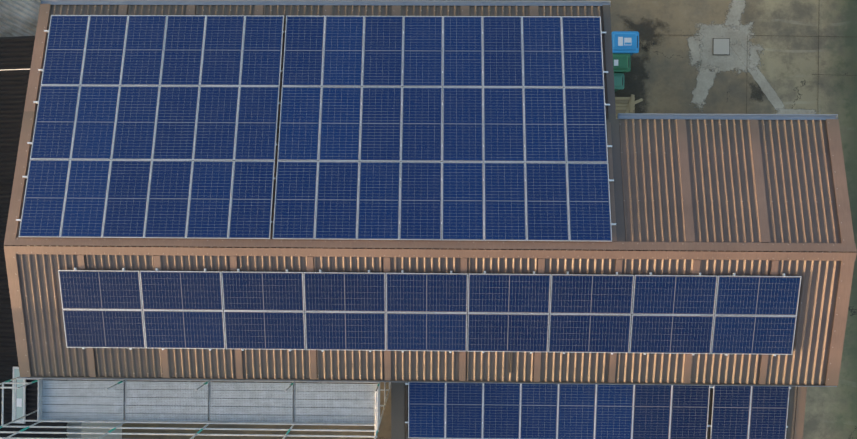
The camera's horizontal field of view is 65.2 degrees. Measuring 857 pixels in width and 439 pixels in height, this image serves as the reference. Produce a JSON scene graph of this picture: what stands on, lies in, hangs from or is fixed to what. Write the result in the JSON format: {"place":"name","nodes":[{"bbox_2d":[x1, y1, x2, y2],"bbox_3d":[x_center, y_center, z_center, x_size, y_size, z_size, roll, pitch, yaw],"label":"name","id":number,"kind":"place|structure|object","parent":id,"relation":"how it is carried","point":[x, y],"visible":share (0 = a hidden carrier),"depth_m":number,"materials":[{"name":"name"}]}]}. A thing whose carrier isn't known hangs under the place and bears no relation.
{"place":"outdoors","nodes":[
{"label":"outdoors","id":0,"kind":"place"},
{"bbox_2d":[27,245,807,251],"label":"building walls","id":1,"kind":"structure","parent":0,"point":[418,248],"depth_m":17.74,"materials":[{"name":"brown metal"}]},
{"bbox_2d":[4,4,856,385],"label":"roof","id":2,"kind":"structure","parent":1,"relation":"on","point":[806,196],"depth_m":17.48,"materials":[{"name":"brown metal"}]},
{"bbox_2d":[16,15,615,241],"bbox_3d":[-2.921,-2.559,17.823,15.514,1.345,6.149,0,89,1],"label":"solar array","id":3,"kind":"object","parent":2,"relation":"on","point":[128,197],"visible":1,"depth_m":17.77,"materials":[{"name":"blue glass"}]},
{"bbox_2d":[21,29,785,355],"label":"module clamps","id":4,"kind":"object","parent":2,"relation":"attached to","point":[399,221],"visible":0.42,"depth_m":17.52,"materials":[{"name":"silver metal"}]},
{"bbox_2d":[13,9,841,380],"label":"roof fixings","id":5,"kind":"object","parent":2,"relation":"on","point":[399,241],"visible":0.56,"depth_m":17.53,"materials":[{"name":"grey metal"}]},
{"bbox_2d":[77,5,778,383],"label":"roof lap cappings","id":6,"kind":"object","parent":2,"relation":"on","point":[685,179],"visible":0.33,"depth_m":17.58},
{"bbox_2d":[58,267,800,355],"bbox_3d":[-0.047,2.405,17.413,19.046,0.538,2.197,0,89,1],"label":"solar array","id":7,"kind":"object","parent":2,"relation":"on","point":[584,308],"visible":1,"depth_m":17.36,"materials":[{"name":"blue glass"}]},
{"bbox_2d":[21,0,837,386],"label":"roof gutters","id":8,"kind":"object","parent":2,"relation":"attached to","point":[419,2],"visible":0.48,"depth_m":18.62,"materials":[{"name":"metal"}]},
{"bbox_2d":[509,352,512,372],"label":"cable conduits","id":9,"kind":"object","parent":2,"relation":"on","point":[511,354],"visible":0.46,"depth_m":17.69,"materials":[{"name":"grey metal"}]},
{"bbox_2d":[391,382,806,438],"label":"lean to roof","id":10,"kind":"object","parent":1,"relation":"attached to","point":[794,429],"visible":0.02,"depth_m":19.38,"materials":[{"name":"metal"}]},
{"bbox_2d":[405,382,790,438],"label":"solar panels","id":11,"kind":"object","parent":10,"relation":"on","point":[681,412],"visible":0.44,"depth_m":19.29,"materials":[{"name":"blue glass"}]},
{"bbox_2d":[122,0,856,438],"bbox_3d":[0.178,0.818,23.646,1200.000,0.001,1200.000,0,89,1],"label":"ground","id":12,"kind":"structure","parent":0,"point":[782,30],"depth_m":23.54,"materials":[{"name":"concrete"}]},
{"bbox_2d":[66,380,121,438],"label":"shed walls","id":13,"kind":"structure","parent":12,"relation":"on","point":[107,436],"depth_m":21.84,"materials":[{"name":"grey metal"}]},
{"bbox_2d":[0,0,67,437],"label":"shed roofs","id":14,"kind":"structure","parent":13,"relation":"on","point":[18,22],"depth_m":20.48,"materials":[{"name":"grey metal"}]},
{"bbox_2d":[12,367,25,423],"bbox_3d":[-12.401,5.316,20.279,0.432,0.107,1.693,0,89,1],"label":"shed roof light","id":15,"kind":"object","parent":14,"relation":"in","point":[21,403],"visible":0.54,"depth_m":20.25,"materials":[{"name":"white plastic"}]},
{"bbox_2d":[0,376,390,438],"bbox_3d":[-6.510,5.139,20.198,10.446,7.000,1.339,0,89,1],"label":"canopy roof","id":16,"kind":"structure","parent":12,"relation":"on","point":[228,402],"depth_m":18.78,"materials":[{"name":"metal"}]},
{"bbox_2d":[614,73,623,91],"bbox_3d":[6.291,-4.679,23.107,0.696,1.012,0.560,0,89,1],"label":"green wheelie bin","id":17,"kind":"object","parent":12,"relation":"on","point":[618,81],"visible":0.4,"depth_m":22.62,"materials":[{"name":"green plastic"}]},
{"bbox_2d":[613,53,630,72],"bbox_3d":[6.372,-5.272,23.047,0.876,1.142,0.630,0,89,1],"label":"green wheelie bin","id":18,"kind":"object","parent":12,"relation":"on","point":[621,62],"visible":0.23,"depth_m":22.49,"materials":[{"name":"green plastic"}]},
{"bbox_2d":[612,31,638,54],"bbox_3d":[6.583,-5.957,23.036,1.006,1.172,0.738,0,89,1],"label":"blue wheelie bin","id":19,"kind":"object","parent":12,"relation":"on","point":[625,42],"visible":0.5,"depth_m":22.46,"materials":[{"name":"blue plastic"}]},
{"bbox_2d":[615,94,642,118],"bbox_3d":[6.714,-3.917,23.420,1.473,0.358,0.894,0,89,1],"label":"pallet stack","id":20,"kind":"object","parent":12,"relation":"on","point":[624,104],"visible":0.48,"depth_m":23.31,"materials":[{"name":"beige wood"}]},
{"bbox_2d":[473,0,856,113],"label":"yard patches","id":21,"kind":"object","parent":12,"relation":"on","point":[721,47],"visible":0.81,"depth_m":23.56,"materials":[{"name":"concrete"}]}
]}

